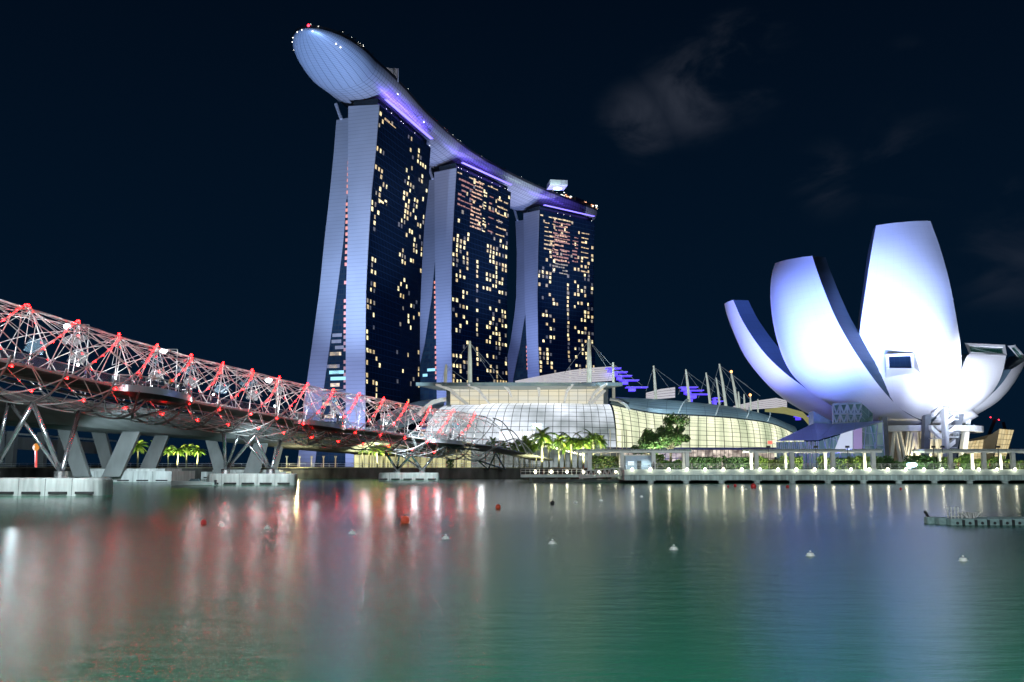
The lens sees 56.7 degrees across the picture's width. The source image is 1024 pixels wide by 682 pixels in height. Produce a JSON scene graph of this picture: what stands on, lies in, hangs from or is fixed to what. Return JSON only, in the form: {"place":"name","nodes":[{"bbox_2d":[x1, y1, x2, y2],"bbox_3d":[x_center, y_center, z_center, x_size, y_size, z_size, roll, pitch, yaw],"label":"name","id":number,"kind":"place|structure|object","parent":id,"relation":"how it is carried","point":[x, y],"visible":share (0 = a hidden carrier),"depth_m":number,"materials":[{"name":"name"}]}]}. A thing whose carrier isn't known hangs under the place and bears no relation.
{"place":"outdoors","nodes":[
{"label":"outdoors","id":0,"kind":"place"},
{"bbox_2d":[0,430,115,466],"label":"girder bridge","id":1,"kind":"structure","parent":0,"point":[24,443],"depth_m":302.19,"materials":[{"name":"grey concrete"}]},
{"bbox_2d":[297,98,432,466],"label":"hotel tower","id":2,"kind":"structure","parent":0,"point":[366,339],"depth_m":496.47,"materials":[{"name":"blue glass"}]},
{"bbox_2d":[366,111,423,386],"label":"lit window","id":3,"kind":"structure","parent":2,"relation":"in","point":[380,111],"depth_m":531.57,"materials":[{"name":"yellow glass"}]},
{"bbox_2d":[420,162,511,437],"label":"hotel tower","id":4,"kind":"structure","parent":0,"point":[464,270],"depth_m":605.48,"materials":[{"name":"blue glass"}]},
{"bbox_2d":[293,24,597,220],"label":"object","id":5,"kind":"structure","parent":4,"relation":"on","point":[346,71],"depth_m":505.86,"materials":[{"name":"metal"}]},
{"bbox_2d":[452,180,507,381],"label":"lit window","id":6,"kind":"structure","parent":4,"relation":"in","point":[474,180],"depth_m":615.51,"materials":[{"name":"yellow glass"}]},
{"bbox_2d":[0,478,1023,681],"bbox_3d":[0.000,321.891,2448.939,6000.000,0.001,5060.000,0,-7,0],"label":"water","id":7,"kind":"structure","parent":0,"point":[142,582],"depth_m":28.07,"materials":[{"name":"teal liquid"}]},
{"bbox_2d":[171,479,216,485],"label":"motor boat","id":8,"kind":"object","parent":7,"relation":"on","point":[194,482],"visible":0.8,"depth_m":154.91,"materials":[{"name":"grey metal"}]},
{"bbox_2d":[0,299,552,495],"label":"helix footbridge","id":9,"kind":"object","parent":7,"relation":"in","point":[60,483],"visible":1,"depth_m":140.60,"materials":[{"name":"metal"}]},
{"bbox_2d":[401,515,409,522],"bbox_3d":[-6.414,10.749,56.950,0.546,0.616,0.519,0,-7,0],"label":"buoy","id":10,"kind":"object","parent":7,"relation":"on","point":[405,519],"visible":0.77,"depth_m":56.76,"materials":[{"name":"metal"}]},
{"bbox_2d":[521,469,627,481],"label":"jetty","id":11,"kind":"object","parent":7,"relation":"in","point":[556,476],"visible":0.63,"depth_m":183.65,"materials":[{"name":"concrete"}]},
{"bbox_2d":[611,469,1023,482],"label":"promenade deck","id":12,"kind":"structure","parent":7,"relation":"in","point":[860,475],"depth_m":173.89,"materials":[{"name":"concrete"}]},
{"bbox_2d":[579,467,625,478],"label":"gangway","id":13,"kind":"object","parent":12,"relation":"on","point":[611,475],"visible":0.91,"depth_m":178.69,"materials":[{"name":"white paint"}]},
{"bbox_2d":[592,455,618,470],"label":"hedge","id":14,"kind":"object","parent":12,"relation":"on","point":[603,461],"visible":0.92,"depth_m":189.06,"materials":[{"name":"green plant"}]},
{"bbox_2d":[576,449,691,470],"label":"pergola","id":15,"kind":"object","parent":12,"relation":"on","point":[685,457],"visible":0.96,"depth_m":181.95,"materials":[{"name":"white paint"}]},
{"bbox_2d":[624,455,650,468],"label":"glass kiosk","id":16,"kind":"object","parent":12,"relation":"on","point":[640,461],"visible":0.66,"depth_m":186.70,"materials":[{"name":"glass"}]},
{"bbox_2d":[637,461,640,468],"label":"door","id":17,"kind":"structure","parent":16,"relation":"in","point":[638,462],"depth_m":186.55,"materials":[{"name":"metal"}]},
{"bbox_2d":[656,454,664,468],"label":"hedge","id":18,"kind":"object","parent":12,"relation":"on","point":[659,460],"visible":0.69,"depth_m":188.95,"materials":[{"name":"green plant"}]},
{"bbox_2d":[663,459,681,468],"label":"hedge","id":19,"kind":"object","parent":12,"relation":"on","point":[668,464],"visible":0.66,"depth_m":188.85,"materials":[{"name":"green plant"}]},
{"bbox_2d":[689,456,721,468],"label":"hedge","id":20,"kind":"object","parent":12,"relation":"on","point":[704,462],"visible":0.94,"depth_m":187.88,"materials":[{"name":"green plant"}]},
{"bbox_2d":[722,455,753,468],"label":"hedge","id":21,"kind":"object","parent":12,"relation":"on","point":[735,462],"visible":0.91,"depth_m":187.97,"materials":[{"name":"green plant"}]},
{"bbox_2d":[759,456,768,468],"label":"hedge","id":22,"kind":"object","parent":12,"relation":"on","point":[763,461],"visible":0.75,"depth_m":188.89,"materials":[{"name":"green plant"}]},
{"bbox_2d":[767,458,782,468],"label":"hedge","id":23,"kind":"object","parent":12,"relation":"on","point":[774,463],"visible":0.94,"depth_m":189.79,"materials":[{"name":"green plant"}]},
{"bbox_2d":[780,455,803,468],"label":"hedge","id":24,"kind":"object","parent":12,"relation":"on","point":[798,461],"visible":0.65,"depth_m":188.84,"materials":[{"name":"green plant"}]},
{"bbox_2d":[742,449,882,468],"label":"pergola","id":25,"kind":"object","parent":12,"relation":"on","point":[832,452],"visible":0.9,"depth_m":181.95,"materials":[{"name":"white paint"}]},
{"bbox_2d":[623,464,1019,469],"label":"deck railing","id":26,"kind":"object","parent":12,"relation":"on","point":[812,466],"visible":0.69,"depth_m":175.85,"materials":[{"name":"metal"}]},
{"bbox_2d":[816,455,830,468],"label":"hedge","id":27,"kind":"object","parent":12,"relation":"on","point":[820,462],"visible":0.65,"depth_m":189.03,"materials":[{"name":"green plant"}]},
{"bbox_2d":[835,456,852,468],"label":"hedge","id":28,"kind":"object","parent":12,"relation":"on","point":[840,461],"visible":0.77,"depth_m":189.81,"materials":[{"name":"green plant"}]},
{"bbox_2d":[850,455,870,468],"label":"hedge","id":29,"kind":"object","parent":12,"relation":"on","point":[856,459],"visible":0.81,"depth_m":188.93,"materials":[{"name":"green plant"}]},
{"bbox_2d":[876,455,893,468],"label":"hedge","id":30,"kind":"object","parent":12,"relation":"on","point":[889,459],"visible":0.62,"depth_m":187.91,"materials":[{"name":"green plant"}]},
{"bbox_2d":[876,459,947,468],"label":"hedge","id":31,"kind":"object","parent":12,"relation":"on","point":[903,464],"visible":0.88,"depth_m":186.77,"materials":[{"name":"green plant"}]},
{"bbox_2d":[904,454,937,468],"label":"hedge","id":32,"kind":"object","parent":12,"relation":"on","point":[926,458],"visible":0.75,"depth_m":188.46,"materials":[{"name":"green plant"}]},
{"bbox_2d":[934,456,947,467],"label":"hedge","id":33,"kind":"object","parent":12,"relation":"on","point":[944,459],"visible":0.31,"depth_m":188.93,"materials":[{"name":"green plant"}]},
{"bbox_2d":[953,457,963,468],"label":"hedge","id":34,"kind":"object","parent":12,"relation":"on","point":[956,460],"visible":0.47,"depth_m":188.83,"materials":[{"name":"green plant"}]},
{"bbox_2d":[958,453,970,468],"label":"hedge","id":35,"kind":"object","parent":12,"relation":"on","point":[965,458],"visible":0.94,"depth_m":188.01,"materials":[{"name":"green plant"}]},
{"bbox_2d":[912,449,1023,468],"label":"pergola","id":36,"kind":"object","parent":12,"relation":"on","point":[983,452],"visible":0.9,"depth_m":181.95,"materials":[{"name":"white paint"}]},
{"bbox_2d":[974,458,992,468],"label":"hedge","id":37,"kind":"object","parent":12,"relation":"on","point":[977,461],"visible":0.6,"depth_m":188.85,"materials":[{"name":"green plant"}]},
{"bbox_2d":[990,455,1006,468],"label":"hedge","id":38,"kind":"object","parent":12,"relation":"on","point":[995,459],"visible":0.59,"depth_m":188.87,"materials":[{"name":"green plant"}]},
{"bbox_2d":[1005,459,1023,468],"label":"hedge","id":39,"kind":"object","parent":12,"relation":"on","point":[1021,462],"visible":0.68,"depth_m":188.84,"materials":[{"name":"green plant"}]},
{"bbox_2d":[958,555,967,560],"bbox_3d":[16.471,7.976,34.608,0.293,0.304,0.273,7,-10,-42],"label":"buoy","id":40,"kind":"object","parent":7,"relation":"on","point":[962,559],"visible":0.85,"depth_m":34.52,"materials":[{"name":"white plastic"}]},
{"bbox_2d":[923,510,1023,524],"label":"floating pontoon","id":41,"kind":"object","parent":7,"relation":"on","point":[928,519],"visible":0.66,"depth_m":54.94,"materials":[{"name":"grey plastic"}]},
{"bbox_2d":[946,507,963,517],"bbox_3d":[26.046,10.090,55.743,0.782,0.640,0.607,0,-7,0],"label":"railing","id":42,"kind":"object","parent":41,"relation":"on","point":[954,516],"visible":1,"depth_m":55.93,"materials":[{"name":"grey metal"}]},
{"bbox_2d":[959,512,979,517],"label":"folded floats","id":43,"kind":"object","parent":41,"relation":"on","point":[969,514],"visible":0.99,"depth_m":55.54,"materials":[{"name":"grey plastic"}]},
{"bbox_2d":[3,465,1023,480],"bbox_3d":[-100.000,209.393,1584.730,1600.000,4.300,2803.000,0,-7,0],"label":"ground","id":44,"kind":"structure","parent":0,"point":[656,468],"depth_m":270.58,"materials":[{"name":"grey concrete"}]},
{"bbox_2d":[33,443,38,466],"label":"marker post","id":45,"kind":"object","parent":44,"relation":"on","point":[35,447],"visible":0.86,"depth_m":259.83,"materials":[{"name":"red metal"}]},
{"bbox_2d":[133,440,148,466],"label":"palm tree","id":46,"kind":"object","parent":44,"relation":"on","point":[138,446],"visible":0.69,"depth_m":259.97,"materials":[{"name":"green plant"}]},
{"bbox_2d":[163,446,173,466],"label":"palm tree","id":47,"kind":"object","parent":44,"relation":"on","point":[168,449],"visible":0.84,"depth_m":260.06,"materials":[{"name":"green plant"}]},
{"bbox_2d":[170,445,186,466],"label":"palm tree","id":48,"kind":"object","parent":44,"relation":"on","point":[177,451],"visible":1,"depth_m":255.92,"materials":[{"name":"green plant"}]},
{"bbox_2d":[181,443,194,466],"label":"palm tree","id":49,"kind":"object","parent":44,"relation":"on","point":[186,448],"visible":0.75,"depth_m":259.94,"materials":[{"name":"green plant"}]},
{"bbox_2d":[190,445,205,466],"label":"palm tree","id":50,"kind":"object","parent":44,"relation":"on","point":[198,450],"visible":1,"depth_m":255.85,"materials":[{"name":"green plant"}]},
{"bbox_2d":[0,392,465,481],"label":"road bridge","id":51,"kind":"structure","parent":44,"relation":"on","point":[114,465],"depth_m":190.59,"materials":[{"name":"concrete"}]},
{"bbox_2d":[65,324,89,397],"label":"street lamp","id":52,"kind":"object","parent":51,"relation":"on","point":[87,351],"visible":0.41,"depth_m":182.03,"materials":[{"name":"metal"}]},
{"bbox_2d":[160,349,177,409],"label":"street lamp","id":53,"kind":"object","parent":51,"relation":"on","point":[176,364],"visible":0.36,"depth_m":199.66,"materials":[{"name":"metal"}]},
{"bbox_2d":[265,378,278,414],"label":"street lamp","id":54,"kind":"object","parent":51,"relation":"on","point":[278,394],"visible":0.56,"depth_m":220.66,"materials":[{"name":"metal"}]},
{"bbox_2d":[1,463,539,466],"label":"quay railing","id":55,"kind":"object","parent":44,"relation":"on","point":[291,463],"visible":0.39,"depth_m":238.59,"materials":[{"name":"metal"}]},
{"bbox_2d":[0,468,645,480],"bbox_3d":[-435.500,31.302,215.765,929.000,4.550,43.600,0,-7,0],"label":"quay wall","id":56,"kind":"structure","parent":44,"relation":"on","point":[310,473],"depth_m":235.95,"materials":[{"name":"concrete"}]},
{"bbox_2d":[0,467,604,468],"bbox_3d":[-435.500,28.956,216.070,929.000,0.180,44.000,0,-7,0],"label":"quay coping","id":57,"kind":"object","parent":56,"relation":"on","point":[309,467],"visible":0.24,"depth_m":235.81,"materials":[{"name":"grey concrete"}]},
{"bbox_2d":[446,459,453,468],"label":"bush","id":58,"kind":"object","parent":57,"relation":"on","point":[449,464],"visible":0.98,"depth_m":235.11,"materials":[{"name":"green plant"}]},
{"bbox_2d":[358,450,368,466],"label":"palm tree","id":59,"kind":"object","parent":44,"relation":"on","point":[362,451],"visible":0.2,"depth_m":253.70,"materials":[{"name":"green plant"}]},
{"bbox_2d":[368,445,385,466],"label":"palm tree","id":60,"kind":"object","parent":44,"relation":"on","point":[375,453],"visible":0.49,"depth_m":252.88,"materials":[{"name":"green plant"}]},
{"bbox_2d":[383,446,390,466],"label":"palm tree","id":61,"kind":"object","parent":44,"relation":"on","point":[388,453],"visible":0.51,"depth_m":255.75,"materials":[{"name":"green plant"}]},
{"bbox_2d":[488,437,500,466],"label":"palm tree","id":62,"kind":"object","parent":44,"relation":"on","point":[492,441],"visible":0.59,"depth_m":244.03,"materials":[{"name":"plant"}]},
{"bbox_2d":[495,440,513,466],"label":"palm tree","id":63,"kind":"object","parent":44,"relation":"on","point":[504,445],"visible":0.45,"depth_m":241.97,"materials":[{"name":"green plant"}]},
{"bbox_2d":[506,441,517,466],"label":"palm tree","id":64,"kind":"object","parent":44,"relation":"on","point":[513,444],"visible":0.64,"depth_m":244.96,"materials":[{"name":"green plant"}]},
{"bbox_2d":[512,443,526,466],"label":"palm tree","id":65,"kind":"object","parent":44,"relation":"on","point":[520,448],"visible":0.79,"depth_m":240.75,"materials":[{"name":"green plant"}]},
{"bbox_2d":[512,435,532,466],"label":"palm tree","id":66,"kind":"object","parent":44,"relation":"on","point":[524,438],"visible":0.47,"depth_m":244.92,"materials":[{"name":"green plant"}]},
{"bbox_2d":[519,439,539,466],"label":"palm tree","id":67,"kind":"object","parent":44,"relation":"on","point":[528,445],"visible":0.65,"depth_m":242.87,"materials":[{"name":"green plant"}]},
{"bbox_2d":[532,442,540,466],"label":"palm tree","id":68,"kind":"object","parent":44,"relation":"on","point":[535,448],"visible":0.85,"depth_m":240.18,"materials":[{"name":"green plant"}]},
{"bbox_2d":[528,425,558,466],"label":"palm tree","id":69,"kind":"object","parent":44,"relation":"on","point":[543,435],"visible":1,"depth_m":239.00,"materials":[{"name":"green plant"}]},
{"bbox_2d":[543,440,554,466],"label":"palm tree","id":70,"kind":"object","parent":44,"relation":"on","point":[548,445],"visible":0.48,"depth_m":245.20,"materials":[{"name":"green plant"}]},
{"bbox_2d":[508,205,595,381],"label":"hotel tower","id":71,"kind":"structure","parent":44,"relation":"on","point":[553,328],"depth_m":706.15,"materials":[{"name":"blue glass"}]},
{"bbox_2d":[538,217,593,380],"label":"lit window","id":72,"kind":"structure","parent":71,"relation":"in","point":[539,284],"depth_m":708.10,"materials":[{"name":"yellow glass"}]},
{"bbox_2d":[552,433,567,466],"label":"palm tree","id":73,"kind":"object","parent":44,"relation":"on","point":[558,441],"visible":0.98,"depth_m":241.37,"materials":[{"name":"green plant"}]},
{"bbox_2d":[554,444,574,466],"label":"palm tree","id":74,"kind":"object","parent":44,"relation":"on","point":[563,450],"visible":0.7,"depth_m":244.75,"materials":[{"name":"green plant"}]},
{"bbox_2d":[562,431,581,467],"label":"palm tree","id":75,"kind":"object","parent":44,"relation":"on","point":[569,440],"visible":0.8,"depth_m":242.99,"materials":[{"name":"green plant"}]},
{"bbox_2d":[572,437,582,467],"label":"palm tree","id":76,"kind":"object","parent":44,"relation":"on","point":[577,454],"visible":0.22,"depth_m":245.00,"materials":[{"name":"green plant"}]},
{"bbox_2d":[354,382,803,467],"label":"shopping arcade","id":77,"kind":"object","parent":44,"relation":"on","point":[519,409],"visible":0.77,"depth_m":305.15,"materials":[{"name":"glass"}]},
{"bbox_2d":[439,364,467,387],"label":"roof mast","id":78,"kind":"object","parent":77,"relation":"on","point":[445,374],"visible":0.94,"depth_m":306.96,"materials":[{"name":"white metal"}]},
{"bbox_2d":[447,341,500,387],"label":"roof mast","id":79,"kind":"object","parent":77,"relation":"on","point":[469,345],"visible":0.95,"depth_m":307.41,"materials":[{"name":"white metal"}]},
{"bbox_2d":[515,366,647,391],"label":"layered roof","id":80,"kind":"structure","parent":77,"relation":"on","point":[604,373],"depth_m":361.64,"materials":[{"name":"metal"}]},
{"bbox_2d":[565,339,621,387],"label":"roof mast","id":81,"kind":"object","parent":77,"relation":"on","point":[589,367],"visible":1,"depth_m":305.33,"materials":[{"name":"white metal"}]},
{"bbox_2d":[607,362,638,397],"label":"roof mast","id":82,"kind":"object","parent":77,"relation":"on","point":[613,380],"visible":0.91,"depth_m":316.83,"materials":[{"name":"white metal"}]},
{"bbox_2d":[646,366,681,398],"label":"roof mast","id":83,"kind":"object","parent":77,"relation":"on","point":[654,383],"visible":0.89,"depth_m":330.79,"materials":[{"name":"white metal"}]},
{"bbox_2d":[646,387,723,404],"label":"layered roof","id":84,"kind":"structure","parent":77,"relation":"on","point":[683,389],"depth_m":377.76,"materials":[{"name":"white metal"}]},
{"bbox_2d":[678,369,712,401],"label":"roof mast","id":85,"kind":"object","parent":77,"relation":"on","point":[688,389],"visible":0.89,"depth_m":333.61,"materials":[{"name":"white metal"}]},
{"bbox_2d":[698,373,732,403],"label":"roof mast","id":86,"kind":"object","parent":77,"relation":"on","point":[708,391],"visible":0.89,"depth_m":336.46,"materials":[{"name":"white metal"}]},
{"bbox_2d":[711,378,742,404],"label":"roof mast","id":87,"kind":"object","parent":77,"relation":"on","point":[718,394],"visible":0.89,"depth_m":338.34,"materials":[{"name":"white metal"}]},
{"bbox_2d":[712,364,745,405],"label":"roof mast","id":88,"kind":"object","parent":77,"relation":"on","point":[723,388],"visible":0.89,"depth_m":338.53,"materials":[{"name":"white metal"}]},
{"bbox_2d":[726,370,759,407],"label":"roof mast","id":89,"kind":"object","parent":77,"relation":"on","point":[735,393],"visible":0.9,"depth_m":340.39,"materials":[{"name":"white metal"}]},
{"bbox_2d":[733,398,808,419],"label":"layered roof","id":90,"kind":"structure","parent":77,"relation":"on","point":[774,403],"depth_m":393.20,"materials":[{"name":"white metal"}]},
{"bbox_2d":[571,432,595,467],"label":"palm tree","id":91,"kind":"object","parent":44,"relation":"on","point":[582,442],"visible":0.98,"depth_m":239.86,"materials":[{"name":"green plant"}]},
{"bbox_2d":[584,437,598,448],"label":"palm tree","id":92,"kind":"object","parent":44,"relation":"on","point":[590,445],"visible":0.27,"depth_m":245.33,"materials":[{"name":"green plant"}]},
{"bbox_2d":[583,429,603,467],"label":"palm tree","id":93,"kind":"object","parent":44,"relation":"on","point":[593,437],"visible":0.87,"depth_m":242.44,"materials":[{"name":"green plant"}]},
{"bbox_2d":[594,434,608,454],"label":"palm tree","id":94,"kind":"object","parent":44,"relation":"on","point":[601,444],"visible":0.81,"depth_m":245.03,"materials":[{"name":"green plant"}]},
{"bbox_2d":[631,428,659,454],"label":"broadleaf tree","id":95,"kind":"object","parent":44,"relation":"on","point":[648,439],"visible":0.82,"depth_m":200.87,"materials":[{"name":"green plant"}]},
{"bbox_2d":[652,412,690,467],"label":"broadleaf tree","id":96,"kind":"object","parent":44,"relation":"on","point":[668,433],"visible":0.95,"depth_m":203.03,"materials":[{"name":"green plant"}]},
{"bbox_2d":[776,402,885,468],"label":"glass pavilion","id":97,"kind":"structure","parent":44,"relation":"on","point":[847,418],"depth_m":212.88,"materials":[{"name":"glass"}]},
{"bbox_2d":[724,221,1023,468],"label":"lotus museum","id":98,"kind":"structure","parent":44,"relation":"on","point":[898,365],"depth_m":229.61,"materials":[{"name":"white metal"}]},
{"bbox_2d":[929,405,958,456],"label":"escape stair","id":99,"kind":"object","parent":44,"relation":"on","point":[946,430],"visible":0.87,"depth_m":227.54,"materials":[{"name":"metal"}]},
{"bbox_2d":[967,429,1013,459],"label":"crystal pavilion","id":100,"kind":"structure","parent":44,"relation":"on","point":[1003,440],"depth_m":301.69,"materials":[{"name":"beige glass"}]},
{"bbox_2d":[987,417,995,434],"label":"harbour crane","id":101,"kind":"object","parent":44,"relation":"on","point":[992,426],"visible":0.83,"depth_m":896.24,"materials":[{"name":"metal"}]},
{"bbox_2d":[998,419,1009,459],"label":"harbour crane","id":102,"kind":"object","parent":44,"relation":"on","point":[1004,427],"visible":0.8,"depth_m":895.48,"materials":[{"name":"metal"}]},
{"bbox_2d":[765,407,808,424],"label":"slatted roof","id":103,"kind":"structure","parent":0,"point":[789,411],"depth_m":368.71,"materials":[{"name":"yellow metal"}]}
]}

